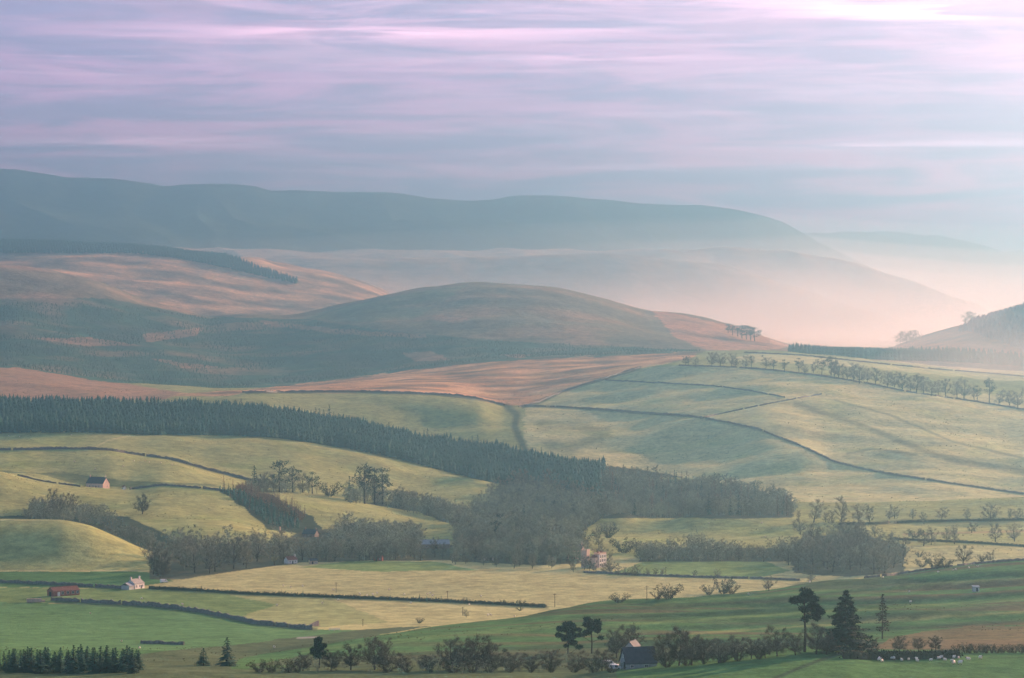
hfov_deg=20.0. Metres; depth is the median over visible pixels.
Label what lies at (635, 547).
bare tree
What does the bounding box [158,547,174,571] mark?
bare tree
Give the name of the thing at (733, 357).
bare tree
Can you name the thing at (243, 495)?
young spruce forest
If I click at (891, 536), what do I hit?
bare tree
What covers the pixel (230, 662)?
young spruce
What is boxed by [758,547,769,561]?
bare tree
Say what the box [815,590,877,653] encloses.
fir tree
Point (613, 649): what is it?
bare tree
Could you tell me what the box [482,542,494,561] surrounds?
bare tree
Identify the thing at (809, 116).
sky
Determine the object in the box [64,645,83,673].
young spruce
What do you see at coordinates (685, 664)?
shrub
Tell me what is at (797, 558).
bare tree
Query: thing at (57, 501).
bare tree
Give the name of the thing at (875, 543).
bare tree
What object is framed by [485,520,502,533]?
pine tree
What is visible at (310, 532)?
grey stone house
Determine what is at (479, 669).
woodland
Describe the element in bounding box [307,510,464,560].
woodland
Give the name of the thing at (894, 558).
bare tree
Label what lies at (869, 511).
bare tree
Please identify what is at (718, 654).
bare tree
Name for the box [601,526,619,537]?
shrub
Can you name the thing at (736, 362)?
bare tree
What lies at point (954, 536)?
bare tree
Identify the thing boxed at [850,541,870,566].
bare tree
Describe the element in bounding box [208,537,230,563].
bare tree
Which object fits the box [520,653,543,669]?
bare tree
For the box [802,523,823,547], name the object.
bare tree
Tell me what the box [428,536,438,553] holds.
bare tree
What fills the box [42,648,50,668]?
young spruce
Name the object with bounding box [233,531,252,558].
bare tree
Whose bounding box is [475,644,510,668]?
bare tree
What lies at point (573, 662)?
bare tree
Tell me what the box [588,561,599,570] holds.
bare tree
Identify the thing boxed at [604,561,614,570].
bare tree
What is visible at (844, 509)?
bare tree
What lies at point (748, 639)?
bare tree
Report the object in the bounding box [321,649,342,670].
bare tree
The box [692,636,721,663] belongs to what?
bare tree
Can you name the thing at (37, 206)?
long ridge
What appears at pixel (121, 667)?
young spruce
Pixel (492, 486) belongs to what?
bare tree
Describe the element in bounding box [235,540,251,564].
bare tree
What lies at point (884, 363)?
stone wall
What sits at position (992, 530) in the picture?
bare tree
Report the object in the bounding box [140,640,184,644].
stone wall
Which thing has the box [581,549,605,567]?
tower house
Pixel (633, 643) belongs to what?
gabled outhouse
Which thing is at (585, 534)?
shrub
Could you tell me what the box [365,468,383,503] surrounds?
pine tree
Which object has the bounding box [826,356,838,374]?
pine tree
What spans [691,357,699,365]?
bare tree
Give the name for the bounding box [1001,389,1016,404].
bare tree
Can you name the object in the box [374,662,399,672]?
shrub
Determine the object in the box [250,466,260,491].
spruce tree
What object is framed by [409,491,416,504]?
bare tree
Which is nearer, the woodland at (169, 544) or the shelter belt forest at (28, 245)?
the woodland at (169, 544)
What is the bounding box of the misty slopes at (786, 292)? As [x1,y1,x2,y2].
[166,247,991,339]
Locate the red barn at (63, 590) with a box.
[47,585,79,596]
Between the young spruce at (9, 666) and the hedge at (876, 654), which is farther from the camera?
the young spruce at (9, 666)
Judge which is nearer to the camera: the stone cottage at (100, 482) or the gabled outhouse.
the gabled outhouse
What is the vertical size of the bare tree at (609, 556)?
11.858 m
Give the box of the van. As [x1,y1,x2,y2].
[609,664,619,668]
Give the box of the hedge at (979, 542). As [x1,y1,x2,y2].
[890,537,1023,546]
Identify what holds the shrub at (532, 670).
on the ground
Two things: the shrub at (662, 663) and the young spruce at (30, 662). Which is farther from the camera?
the young spruce at (30, 662)
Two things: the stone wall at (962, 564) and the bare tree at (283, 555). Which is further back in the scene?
the bare tree at (283, 555)
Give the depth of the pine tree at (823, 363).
3770.43 m
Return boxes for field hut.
[971,585,979,591]
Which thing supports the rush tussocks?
on the ground
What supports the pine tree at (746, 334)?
on the round hill at (520, 317)
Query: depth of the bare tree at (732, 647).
861.00 m
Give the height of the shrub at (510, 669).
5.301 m
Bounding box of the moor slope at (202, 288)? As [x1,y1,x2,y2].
[0,250,904,348]
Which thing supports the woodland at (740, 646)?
on the ground
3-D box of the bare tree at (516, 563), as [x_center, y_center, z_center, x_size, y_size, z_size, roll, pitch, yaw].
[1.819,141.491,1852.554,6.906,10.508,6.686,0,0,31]
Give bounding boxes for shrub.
[245,659,266,672]
[259,658,279,672]
[275,658,300,672]
[288,661,302,672]
[318,481,343,496]
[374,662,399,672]
[399,663,412,672]
[422,660,435,672]
[434,656,475,672]
[459,660,485,672]
[476,660,502,672]
[500,659,521,672]
[525,664,537,672]
[542,657,561,672]
[564,663,584,672]
[574,529,593,541]
[580,659,608,672]
[599,660,626,672]
[600,561,618,569]
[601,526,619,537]
[607,537,638,552]
[609,592,629,602]
[650,590,664,599]
[653,583,684,599]
[655,656,677,667]
[677,657,694,665]
[699,585,715,594]
[713,577,737,593]
[715,651,735,662]
[721,584,740,593]
[732,650,747,660]
[750,646,767,659]
[903,529,921,537]
[911,559,929,566]
[914,551,925,556]
[922,553,945,568]
[937,557,954,567]
[958,641,972,652]
[969,644,982,652]
[975,645,988,652]
[976,554,987,561]
[980,643,989,652]
[989,644,1002,652]
[995,644,1007,652]
[1002,645,1015,652]
[1007,643,1021,652]
[1014,643,1023,652]
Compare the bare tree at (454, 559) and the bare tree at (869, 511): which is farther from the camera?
the bare tree at (869, 511)
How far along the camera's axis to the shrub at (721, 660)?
857.40 m
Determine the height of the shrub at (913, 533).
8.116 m
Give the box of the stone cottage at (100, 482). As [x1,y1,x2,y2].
[86,474,109,487]
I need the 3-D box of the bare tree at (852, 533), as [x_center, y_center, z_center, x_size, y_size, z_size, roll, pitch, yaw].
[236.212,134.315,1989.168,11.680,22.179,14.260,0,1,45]
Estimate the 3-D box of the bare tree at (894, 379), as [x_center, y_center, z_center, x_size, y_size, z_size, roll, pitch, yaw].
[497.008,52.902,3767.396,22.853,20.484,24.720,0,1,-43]
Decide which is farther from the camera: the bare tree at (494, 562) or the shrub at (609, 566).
the bare tree at (494, 562)
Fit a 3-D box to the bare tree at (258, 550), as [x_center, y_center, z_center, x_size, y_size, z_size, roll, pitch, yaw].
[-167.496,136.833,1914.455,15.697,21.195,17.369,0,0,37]
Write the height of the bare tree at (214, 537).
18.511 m
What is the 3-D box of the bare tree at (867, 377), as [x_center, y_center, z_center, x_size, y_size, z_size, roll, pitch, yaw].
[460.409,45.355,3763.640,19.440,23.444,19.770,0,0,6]
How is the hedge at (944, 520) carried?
on the ground
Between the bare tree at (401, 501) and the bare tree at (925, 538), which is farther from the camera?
the bare tree at (401, 501)
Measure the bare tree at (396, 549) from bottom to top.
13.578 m
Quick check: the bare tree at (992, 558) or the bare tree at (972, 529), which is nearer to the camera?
the bare tree at (992, 558)
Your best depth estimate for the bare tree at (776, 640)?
861.78 m
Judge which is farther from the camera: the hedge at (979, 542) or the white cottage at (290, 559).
the hedge at (979, 542)
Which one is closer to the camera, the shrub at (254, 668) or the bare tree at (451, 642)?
the shrub at (254, 668)
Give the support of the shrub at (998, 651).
on the ground
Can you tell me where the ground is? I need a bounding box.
[0,350,1023,677]
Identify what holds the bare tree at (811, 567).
on the ground
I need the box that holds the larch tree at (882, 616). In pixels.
[876,594,891,638]
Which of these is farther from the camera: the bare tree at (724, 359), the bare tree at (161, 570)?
the bare tree at (724, 359)
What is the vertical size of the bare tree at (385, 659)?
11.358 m
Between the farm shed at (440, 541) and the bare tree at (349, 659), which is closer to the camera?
the bare tree at (349, 659)
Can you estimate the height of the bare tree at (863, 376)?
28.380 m
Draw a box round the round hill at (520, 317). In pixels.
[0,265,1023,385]
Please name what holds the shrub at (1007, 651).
on the ground
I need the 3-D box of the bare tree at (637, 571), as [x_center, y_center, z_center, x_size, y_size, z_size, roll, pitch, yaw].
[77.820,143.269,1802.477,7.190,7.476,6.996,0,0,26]
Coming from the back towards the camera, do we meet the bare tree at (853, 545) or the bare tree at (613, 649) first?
the bare tree at (853, 545)
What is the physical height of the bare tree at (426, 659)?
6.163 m
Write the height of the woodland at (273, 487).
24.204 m
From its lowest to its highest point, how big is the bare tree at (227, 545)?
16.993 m
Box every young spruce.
[0,653,6,670]
[2,650,14,672]
[6,649,20,672]
[16,650,23,670]
[18,651,29,672]
[25,648,37,672]
[32,650,48,673]
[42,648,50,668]
[43,648,56,672]
[50,653,58,669]
[52,647,65,672]
[59,654,76,673]
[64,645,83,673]
[77,647,89,672]
[82,649,90,670]
[83,647,102,673]
[88,647,95,666]
[91,646,109,669]
[96,645,115,672]
[107,647,122,672]
[116,649,128,671]
[122,645,139,668]
[123,648,139,673]
[134,650,146,670]
[194,648,211,665]
[213,637,239,666]
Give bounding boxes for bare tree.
[26,496,38,509]
[37,496,47,510]
[46,489,57,499]
[50,498,64,511]
[56,494,64,507]
[61,493,74,507]
[65,494,78,509]
[133,493,149,513]
[140,538,169,562]
[143,540,163,573]
[149,551,171,577]
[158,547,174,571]
[179,530,192,550]
[184,544,203,572]
[190,538,203,558]
[197,535,213,559]
[201,545,211,568]
[203,531,219,550]
[203,548,216,572]
[207,542,227,570]
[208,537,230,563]
[219,539,232,562]
[223,536,247,568]
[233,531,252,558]
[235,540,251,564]
[240,541,253,567]
[245,533,269,561]
[247,532,266,558]
[255,478,265,490]
[256,472,270,486]
[265,473,281,488]
[265,543,280,564]
[269,533,287,553]
[272,530,285,546]
[277,540,291,562]
[280,476,292,491]
[291,472,314,491]
[293,537,310,559]
[295,652,314,670]
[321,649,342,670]
[337,643,364,669]
[356,635,391,669]
[359,539,373,559]
[370,545,383,561]
[370,637,396,666]
[372,489,382,503]
[375,542,388,556]
[389,652,414,670]
[390,489,400,506]
[390,541,399,558]
[397,493,405,505]
[398,489,411,503]
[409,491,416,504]
[412,542,429,560]
[414,654,436,670]
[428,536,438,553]
[433,635,466,668]
[439,541,446,558]
[448,639,478,669]
[450,550,458,563]
[461,553,468,563]
[465,632,497,668]
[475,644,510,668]
[480,553,487,564]
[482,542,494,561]
[487,482,499,495]
[492,477,506,489]
[492,557,500,566]
[503,651,526,669]
[510,546,527,564]
[511,553,520,566]
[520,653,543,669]
[527,553,536,568]
[531,538,549,559]
[538,649,563,670]
[546,555,556,565]
[562,539,575,561]
[567,649,589,669]
[576,554,591,569]
[583,559,592,570]
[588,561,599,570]
[592,529,600,537]
[592,535,603,546]
[592,647,615,670]
[596,522,608,533]
[599,549,612,561]
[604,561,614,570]
[604,627,627,657]
[616,622,646,645]
[631,540,642,551]
[632,564,642,574]
[642,544,653,559]
[646,544,658,559]
[647,632,679,666]
[661,625,698,665]
[680,632,707,664]
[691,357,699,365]
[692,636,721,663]
[705,637,732,662]
[706,352,716,363]
[710,544,722,558]
[714,353,726,365]
[721,634,748,660]
[726,353,735,365]
[731,356,741,365]
[734,548,743,560]
[739,637,762,658]
[740,355,750,366]
[754,638,773,657]
[755,545,763,556]
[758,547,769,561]
[760,355,771,366]
[760,623,790,655]
[761,576,777,589]
[781,545,795,564]
[783,632,805,654]
[788,535,802,555]
[789,547,807,570]
[791,516,808,533]
[797,531,815,552]
[799,363,808,373]
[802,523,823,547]
[802,622,833,653]
[807,498,826,522]
[809,564,815,574]
[817,635,837,653]
[827,360,839,376]
[831,362,846,376]
[833,496,848,517]
[836,515,849,526]
[839,366,851,378]
[845,537,860,556]
[846,361,861,379]
[848,503,865,519]
[849,363,870,383]
[849,521,865,541]
[849,526,865,548]
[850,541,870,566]
[856,518,867,535]
[862,367,872,381]
[865,505,874,521]
[865,545,884,573]
[865,638,880,650]
[866,539,890,567]
[868,535,885,555]
[869,367,882,383]
[870,524,877,535]
[878,551,893,572]
[879,371,896,386]
[882,533,896,550]
[885,510,893,518]
[885,545,904,565]
[887,505,902,517]
[889,635,908,649]
[890,374,899,386]
[892,531,913,559]
[893,333,907,343]
[895,371,909,388]
[900,330,912,342]
[902,376,915,390]
[905,330,921,341]
[907,374,925,391]
[909,509,916,518]
[910,638,926,649]
[915,528,932,545]
[918,377,928,392]
[919,512,927,521]
[923,379,940,395]
[925,527,938,544]
[925,635,941,649]
[932,380,943,394]
[936,507,948,518]
[940,379,951,395]
[941,528,950,542]
[947,529,958,543]
[949,380,962,394]
[950,525,957,532]
[954,545,973,562]
[955,375,973,398]
[961,311,973,322]
[963,508,970,517]
[967,523,977,532]
[971,384,977,399]
[981,501,1002,520]
[983,550,993,560]
[986,523,1002,541]
[993,391,1004,402]
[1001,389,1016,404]
[1004,522,1022,541]
[1006,388,1023,407]
[1011,508,1023,518]
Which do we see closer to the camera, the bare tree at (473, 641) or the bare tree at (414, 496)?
the bare tree at (473, 641)
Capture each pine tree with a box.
[269,460,290,491]
[285,466,302,491]
[304,471,319,493]
[308,636,328,667]
[352,463,375,503]
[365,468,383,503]
[370,468,392,503]
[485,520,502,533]
[555,620,583,653]
[576,616,603,653]
[728,324,735,334]
[736,324,747,337]
[740,325,748,338]
[744,326,755,339]
[747,327,761,340]
[782,359,789,371]
[789,587,825,651]
[794,358,803,367]
[815,356,827,374]
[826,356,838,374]
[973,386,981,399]
[983,377,995,402]
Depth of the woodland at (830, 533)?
1941.87 m
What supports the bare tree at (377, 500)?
on the ground
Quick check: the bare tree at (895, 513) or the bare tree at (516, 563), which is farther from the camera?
the bare tree at (895, 513)
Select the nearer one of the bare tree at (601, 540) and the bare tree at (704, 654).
the bare tree at (704, 654)
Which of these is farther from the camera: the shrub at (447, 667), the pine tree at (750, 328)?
the pine tree at (750, 328)
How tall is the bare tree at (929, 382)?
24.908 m
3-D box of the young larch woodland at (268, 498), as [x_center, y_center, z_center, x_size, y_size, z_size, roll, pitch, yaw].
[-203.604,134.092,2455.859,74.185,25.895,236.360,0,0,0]
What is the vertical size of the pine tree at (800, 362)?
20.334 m
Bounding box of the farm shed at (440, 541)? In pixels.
[421,539,449,548]
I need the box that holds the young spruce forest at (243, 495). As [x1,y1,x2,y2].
[219,486,299,527]
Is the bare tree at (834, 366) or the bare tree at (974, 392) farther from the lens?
the bare tree at (834, 366)
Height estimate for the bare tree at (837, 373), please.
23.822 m
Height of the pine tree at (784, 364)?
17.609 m
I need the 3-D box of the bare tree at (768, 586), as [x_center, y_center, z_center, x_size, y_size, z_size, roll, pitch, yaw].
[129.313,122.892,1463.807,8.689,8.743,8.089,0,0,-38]
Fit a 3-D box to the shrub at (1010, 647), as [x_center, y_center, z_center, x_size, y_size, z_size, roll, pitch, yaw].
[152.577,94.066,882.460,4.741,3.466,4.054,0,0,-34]
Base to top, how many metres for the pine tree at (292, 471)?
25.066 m
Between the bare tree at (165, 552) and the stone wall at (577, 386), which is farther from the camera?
the stone wall at (577, 386)
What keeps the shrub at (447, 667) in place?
on the ground
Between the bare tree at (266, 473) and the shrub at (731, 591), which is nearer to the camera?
the shrub at (731, 591)
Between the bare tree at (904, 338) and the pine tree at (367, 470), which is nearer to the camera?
the pine tree at (367, 470)
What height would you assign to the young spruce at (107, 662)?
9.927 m
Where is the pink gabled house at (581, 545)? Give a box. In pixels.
[568,543,583,558]
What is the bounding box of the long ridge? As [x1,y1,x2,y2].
[0,169,1004,311]
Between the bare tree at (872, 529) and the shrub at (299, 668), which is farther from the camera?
the bare tree at (872, 529)
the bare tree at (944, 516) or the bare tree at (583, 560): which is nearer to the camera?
the bare tree at (583, 560)
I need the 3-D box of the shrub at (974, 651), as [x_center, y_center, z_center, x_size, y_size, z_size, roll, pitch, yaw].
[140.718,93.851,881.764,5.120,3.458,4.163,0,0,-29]
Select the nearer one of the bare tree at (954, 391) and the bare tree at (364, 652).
the bare tree at (364, 652)
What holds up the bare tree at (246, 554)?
on the ground
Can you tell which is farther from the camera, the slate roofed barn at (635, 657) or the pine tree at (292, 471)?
the pine tree at (292, 471)
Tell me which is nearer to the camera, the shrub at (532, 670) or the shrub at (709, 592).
the shrub at (532, 670)
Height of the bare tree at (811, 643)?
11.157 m
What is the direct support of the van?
on the ground
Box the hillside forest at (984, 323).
[958,303,1023,350]
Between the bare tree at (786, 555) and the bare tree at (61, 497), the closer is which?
the bare tree at (786, 555)
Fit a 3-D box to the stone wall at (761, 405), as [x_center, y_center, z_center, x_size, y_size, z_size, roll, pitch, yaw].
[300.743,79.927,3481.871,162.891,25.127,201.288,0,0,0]
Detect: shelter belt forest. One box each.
[0,238,297,282]
[787,342,1023,365]
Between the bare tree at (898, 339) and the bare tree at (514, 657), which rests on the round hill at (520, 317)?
the bare tree at (898, 339)
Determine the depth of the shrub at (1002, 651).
882.22 m
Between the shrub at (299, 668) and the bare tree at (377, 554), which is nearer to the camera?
the shrub at (299, 668)
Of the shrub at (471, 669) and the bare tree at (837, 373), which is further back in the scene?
the bare tree at (837, 373)
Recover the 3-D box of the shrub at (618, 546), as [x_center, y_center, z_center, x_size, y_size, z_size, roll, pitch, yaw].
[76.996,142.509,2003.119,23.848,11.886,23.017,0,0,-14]
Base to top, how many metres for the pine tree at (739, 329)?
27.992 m
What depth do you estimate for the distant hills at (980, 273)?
12596.23 m
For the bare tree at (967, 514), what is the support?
on the ground
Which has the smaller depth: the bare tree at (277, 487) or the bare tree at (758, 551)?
the bare tree at (758, 551)
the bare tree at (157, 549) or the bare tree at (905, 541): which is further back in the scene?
the bare tree at (905, 541)
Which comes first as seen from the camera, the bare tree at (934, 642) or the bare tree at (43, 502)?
the bare tree at (934, 642)
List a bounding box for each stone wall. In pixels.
[0,446,252,480]
[0,579,120,588]
[17,474,80,486]
[51,597,312,629]
[129,483,237,492]
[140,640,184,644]
[149,586,546,606]
[242,390,504,405]
[519,366,639,406]
[524,404,1023,493]
[583,571,799,580]
[605,379,784,397]
[679,364,1023,409]
[700,393,821,418]
[744,351,1023,376]
[864,558,1023,577]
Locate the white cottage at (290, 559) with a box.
[284,554,297,563]
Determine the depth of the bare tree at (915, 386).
3731.86 m
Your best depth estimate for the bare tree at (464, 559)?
1893.07 m
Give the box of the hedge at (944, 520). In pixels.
[839,518,1023,524]
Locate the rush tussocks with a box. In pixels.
[0,365,1023,664]
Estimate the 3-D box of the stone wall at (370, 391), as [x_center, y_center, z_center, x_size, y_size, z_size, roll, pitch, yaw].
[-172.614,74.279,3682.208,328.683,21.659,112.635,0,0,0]
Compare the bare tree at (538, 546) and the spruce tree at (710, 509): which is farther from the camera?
the spruce tree at (710, 509)
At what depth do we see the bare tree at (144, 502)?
2259.10 m
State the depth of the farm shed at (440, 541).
2019.48 m
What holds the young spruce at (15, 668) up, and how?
on the ground
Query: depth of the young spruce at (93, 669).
891.83 m
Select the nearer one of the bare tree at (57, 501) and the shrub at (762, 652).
the shrub at (762, 652)
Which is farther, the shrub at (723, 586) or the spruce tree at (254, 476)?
the spruce tree at (254, 476)
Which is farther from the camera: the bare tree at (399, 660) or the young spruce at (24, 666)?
the bare tree at (399, 660)
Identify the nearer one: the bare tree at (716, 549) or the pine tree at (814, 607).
the pine tree at (814, 607)
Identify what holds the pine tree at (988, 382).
on the ground
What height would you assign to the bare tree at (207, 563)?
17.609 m
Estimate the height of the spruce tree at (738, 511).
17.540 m
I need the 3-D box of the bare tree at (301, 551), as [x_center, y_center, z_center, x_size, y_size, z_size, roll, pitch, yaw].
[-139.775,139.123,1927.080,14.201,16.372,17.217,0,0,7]
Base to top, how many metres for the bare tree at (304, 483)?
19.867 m
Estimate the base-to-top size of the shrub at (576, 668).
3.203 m
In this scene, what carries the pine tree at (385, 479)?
on the ground
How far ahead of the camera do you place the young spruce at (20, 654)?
910.84 m
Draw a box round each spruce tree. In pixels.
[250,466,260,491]
[345,476,353,501]
[706,495,712,514]
[735,495,740,515]
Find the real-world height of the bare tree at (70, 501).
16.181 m
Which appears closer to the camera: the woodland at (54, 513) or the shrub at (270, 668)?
the shrub at (270, 668)
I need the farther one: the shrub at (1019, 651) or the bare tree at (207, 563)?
the bare tree at (207, 563)
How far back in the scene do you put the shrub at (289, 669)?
909.60 m
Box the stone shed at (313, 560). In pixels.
[308,558,317,563]
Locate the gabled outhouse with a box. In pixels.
[625,639,640,646]
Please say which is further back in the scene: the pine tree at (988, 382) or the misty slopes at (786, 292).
the misty slopes at (786, 292)
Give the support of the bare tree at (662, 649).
on the ground
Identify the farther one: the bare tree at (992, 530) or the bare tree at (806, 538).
the bare tree at (992, 530)
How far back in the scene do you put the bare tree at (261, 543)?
1940.86 m
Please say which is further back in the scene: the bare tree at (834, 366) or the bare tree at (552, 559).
the bare tree at (834, 366)
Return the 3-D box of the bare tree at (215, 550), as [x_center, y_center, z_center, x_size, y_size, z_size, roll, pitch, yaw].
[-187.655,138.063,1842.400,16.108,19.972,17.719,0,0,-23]
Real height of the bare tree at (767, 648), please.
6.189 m
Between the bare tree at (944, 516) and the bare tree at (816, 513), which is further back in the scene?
the bare tree at (944, 516)
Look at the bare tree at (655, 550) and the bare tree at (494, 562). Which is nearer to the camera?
the bare tree at (494, 562)
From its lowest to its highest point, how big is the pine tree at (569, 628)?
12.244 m
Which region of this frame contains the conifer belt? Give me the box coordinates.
[0,393,606,495]
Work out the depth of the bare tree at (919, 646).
889.10 m
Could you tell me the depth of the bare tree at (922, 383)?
3723.30 m
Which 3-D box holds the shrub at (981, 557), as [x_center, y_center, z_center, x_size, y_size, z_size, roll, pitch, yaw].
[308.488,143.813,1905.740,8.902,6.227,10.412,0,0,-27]
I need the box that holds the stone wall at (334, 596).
[149,586,546,606]
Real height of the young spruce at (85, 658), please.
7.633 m
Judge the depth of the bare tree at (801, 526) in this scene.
2201.77 m
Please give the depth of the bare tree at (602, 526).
2214.20 m
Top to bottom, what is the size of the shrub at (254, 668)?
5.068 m
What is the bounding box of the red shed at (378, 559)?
[374,555,382,560]
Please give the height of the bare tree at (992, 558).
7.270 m
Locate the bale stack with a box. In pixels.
[26,598,44,601]
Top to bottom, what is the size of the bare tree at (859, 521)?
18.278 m
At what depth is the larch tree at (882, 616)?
1066.51 m
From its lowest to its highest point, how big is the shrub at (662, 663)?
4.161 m
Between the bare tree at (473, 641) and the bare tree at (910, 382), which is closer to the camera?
the bare tree at (473, 641)
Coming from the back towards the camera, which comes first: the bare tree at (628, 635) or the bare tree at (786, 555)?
the bare tree at (786, 555)
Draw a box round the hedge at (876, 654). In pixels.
[837,648,962,659]
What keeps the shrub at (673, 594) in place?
on the ground
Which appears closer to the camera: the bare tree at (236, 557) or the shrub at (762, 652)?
the shrub at (762, 652)
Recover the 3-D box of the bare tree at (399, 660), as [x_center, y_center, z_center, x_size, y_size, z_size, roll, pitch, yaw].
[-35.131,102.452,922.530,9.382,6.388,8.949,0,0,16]
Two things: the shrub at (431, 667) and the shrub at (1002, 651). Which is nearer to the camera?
the shrub at (1002, 651)
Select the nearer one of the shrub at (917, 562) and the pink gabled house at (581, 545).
the shrub at (917, 562)
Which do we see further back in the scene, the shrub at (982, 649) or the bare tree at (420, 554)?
the bare tree at (420, 554)
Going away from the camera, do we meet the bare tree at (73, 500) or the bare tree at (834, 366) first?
the bare tree at (73, 500)
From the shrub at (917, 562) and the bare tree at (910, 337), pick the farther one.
the bare tree at (910, 337)
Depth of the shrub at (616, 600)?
1358.22 m
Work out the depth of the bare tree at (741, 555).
1915.19 m
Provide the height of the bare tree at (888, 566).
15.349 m
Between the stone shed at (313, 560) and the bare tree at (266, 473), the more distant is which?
the bare tree at (266, 473)
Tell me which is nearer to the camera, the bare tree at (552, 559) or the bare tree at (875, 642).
the bare tree at (875, 642)
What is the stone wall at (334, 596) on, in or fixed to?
on the ground
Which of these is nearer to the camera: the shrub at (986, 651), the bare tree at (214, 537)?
the shrub at (986, 651)
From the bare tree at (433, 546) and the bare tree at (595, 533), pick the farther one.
the bare tree at (595, 533)
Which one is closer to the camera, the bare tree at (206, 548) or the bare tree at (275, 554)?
the bare tree at (206, 548)
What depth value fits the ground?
2273.09 m
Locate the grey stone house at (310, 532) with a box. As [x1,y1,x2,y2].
[302,527,318,537]
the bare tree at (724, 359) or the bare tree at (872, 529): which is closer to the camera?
the bare tree at (872, 529)
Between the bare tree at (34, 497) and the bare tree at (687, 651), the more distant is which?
the bare tree at (34, 497)
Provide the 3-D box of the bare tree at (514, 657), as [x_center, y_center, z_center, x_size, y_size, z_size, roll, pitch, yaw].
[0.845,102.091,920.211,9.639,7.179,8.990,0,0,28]
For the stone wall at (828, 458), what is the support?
on the ground
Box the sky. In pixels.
[0,0,1023,251]
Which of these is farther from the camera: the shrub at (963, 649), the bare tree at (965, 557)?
the bare tree at (965, 557)
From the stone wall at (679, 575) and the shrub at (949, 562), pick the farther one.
the stone wall at (679, 575)
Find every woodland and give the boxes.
[20,498,158,547]
[142,521,294,568]
[234,482,304,519]
[244,475,318,493]
[258,650,611,673]
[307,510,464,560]
[339,477,464,523]
[447,479,604,564]
[597,464,799,517]
[635,530,797,561]
[658,638,816,661]
[789,516,910,572]
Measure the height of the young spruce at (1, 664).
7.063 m
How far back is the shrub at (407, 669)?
911.13 m
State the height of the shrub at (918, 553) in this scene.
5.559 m
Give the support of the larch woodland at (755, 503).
on the ground
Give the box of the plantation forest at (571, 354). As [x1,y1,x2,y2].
[0,301,699,387]
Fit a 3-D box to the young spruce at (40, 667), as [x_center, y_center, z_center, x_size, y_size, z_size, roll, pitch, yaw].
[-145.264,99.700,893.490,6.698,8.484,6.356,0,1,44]
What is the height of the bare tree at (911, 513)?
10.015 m
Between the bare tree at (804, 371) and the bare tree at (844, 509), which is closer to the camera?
the bare tree at (844, 509)
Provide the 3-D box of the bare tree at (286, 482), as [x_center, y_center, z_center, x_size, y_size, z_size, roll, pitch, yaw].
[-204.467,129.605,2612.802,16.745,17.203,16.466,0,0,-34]
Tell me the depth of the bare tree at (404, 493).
2657.76 m
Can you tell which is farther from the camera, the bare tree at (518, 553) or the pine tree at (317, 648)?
the bare tree at (518, 553)
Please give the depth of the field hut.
1343.53 m
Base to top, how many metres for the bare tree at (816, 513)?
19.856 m
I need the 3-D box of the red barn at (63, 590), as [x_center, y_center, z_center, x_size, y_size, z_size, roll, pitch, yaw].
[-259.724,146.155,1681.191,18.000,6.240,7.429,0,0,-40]
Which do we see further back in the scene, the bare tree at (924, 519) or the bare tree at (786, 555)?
the bare tree at (924, 519)
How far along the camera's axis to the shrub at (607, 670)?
868.07 m
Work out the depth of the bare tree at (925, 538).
2020.00 m
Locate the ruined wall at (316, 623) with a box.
[309,620,318,626]
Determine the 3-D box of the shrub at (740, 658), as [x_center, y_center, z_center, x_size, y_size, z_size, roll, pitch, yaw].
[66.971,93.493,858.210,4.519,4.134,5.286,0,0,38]
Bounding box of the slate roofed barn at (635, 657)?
[618,646,657,669]
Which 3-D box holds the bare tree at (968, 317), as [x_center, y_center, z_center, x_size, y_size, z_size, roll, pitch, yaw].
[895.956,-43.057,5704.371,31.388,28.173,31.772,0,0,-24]
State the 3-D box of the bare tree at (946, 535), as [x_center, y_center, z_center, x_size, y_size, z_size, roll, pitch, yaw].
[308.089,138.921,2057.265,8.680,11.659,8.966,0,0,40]
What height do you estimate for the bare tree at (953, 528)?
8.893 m
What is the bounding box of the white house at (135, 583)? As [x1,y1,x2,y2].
[121,576,144,589]
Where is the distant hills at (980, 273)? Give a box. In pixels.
[803,231,1023,307]
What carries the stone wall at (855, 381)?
on the ground
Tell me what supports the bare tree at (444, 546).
on the ground
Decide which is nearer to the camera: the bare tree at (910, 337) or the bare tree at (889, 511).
the bare tree at (889, 511)
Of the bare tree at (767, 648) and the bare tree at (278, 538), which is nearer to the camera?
the bare tree at (767, 648)
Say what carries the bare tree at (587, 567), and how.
on the ground
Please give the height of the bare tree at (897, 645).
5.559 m
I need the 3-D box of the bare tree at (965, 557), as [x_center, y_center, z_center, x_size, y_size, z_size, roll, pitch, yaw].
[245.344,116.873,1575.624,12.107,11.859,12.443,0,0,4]
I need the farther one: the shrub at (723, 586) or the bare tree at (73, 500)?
the bare tree at (73, 500)
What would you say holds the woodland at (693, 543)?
on the ground
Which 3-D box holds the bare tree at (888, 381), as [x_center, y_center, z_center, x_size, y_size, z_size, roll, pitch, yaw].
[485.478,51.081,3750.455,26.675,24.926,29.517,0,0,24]
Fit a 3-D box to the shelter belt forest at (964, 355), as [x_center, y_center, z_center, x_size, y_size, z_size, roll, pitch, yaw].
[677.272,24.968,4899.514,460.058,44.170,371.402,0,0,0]
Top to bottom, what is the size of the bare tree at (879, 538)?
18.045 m
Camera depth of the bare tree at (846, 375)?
3761.46 m
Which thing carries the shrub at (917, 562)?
on the ground
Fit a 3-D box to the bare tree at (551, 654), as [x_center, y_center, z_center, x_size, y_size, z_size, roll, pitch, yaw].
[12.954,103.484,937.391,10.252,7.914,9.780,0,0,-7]

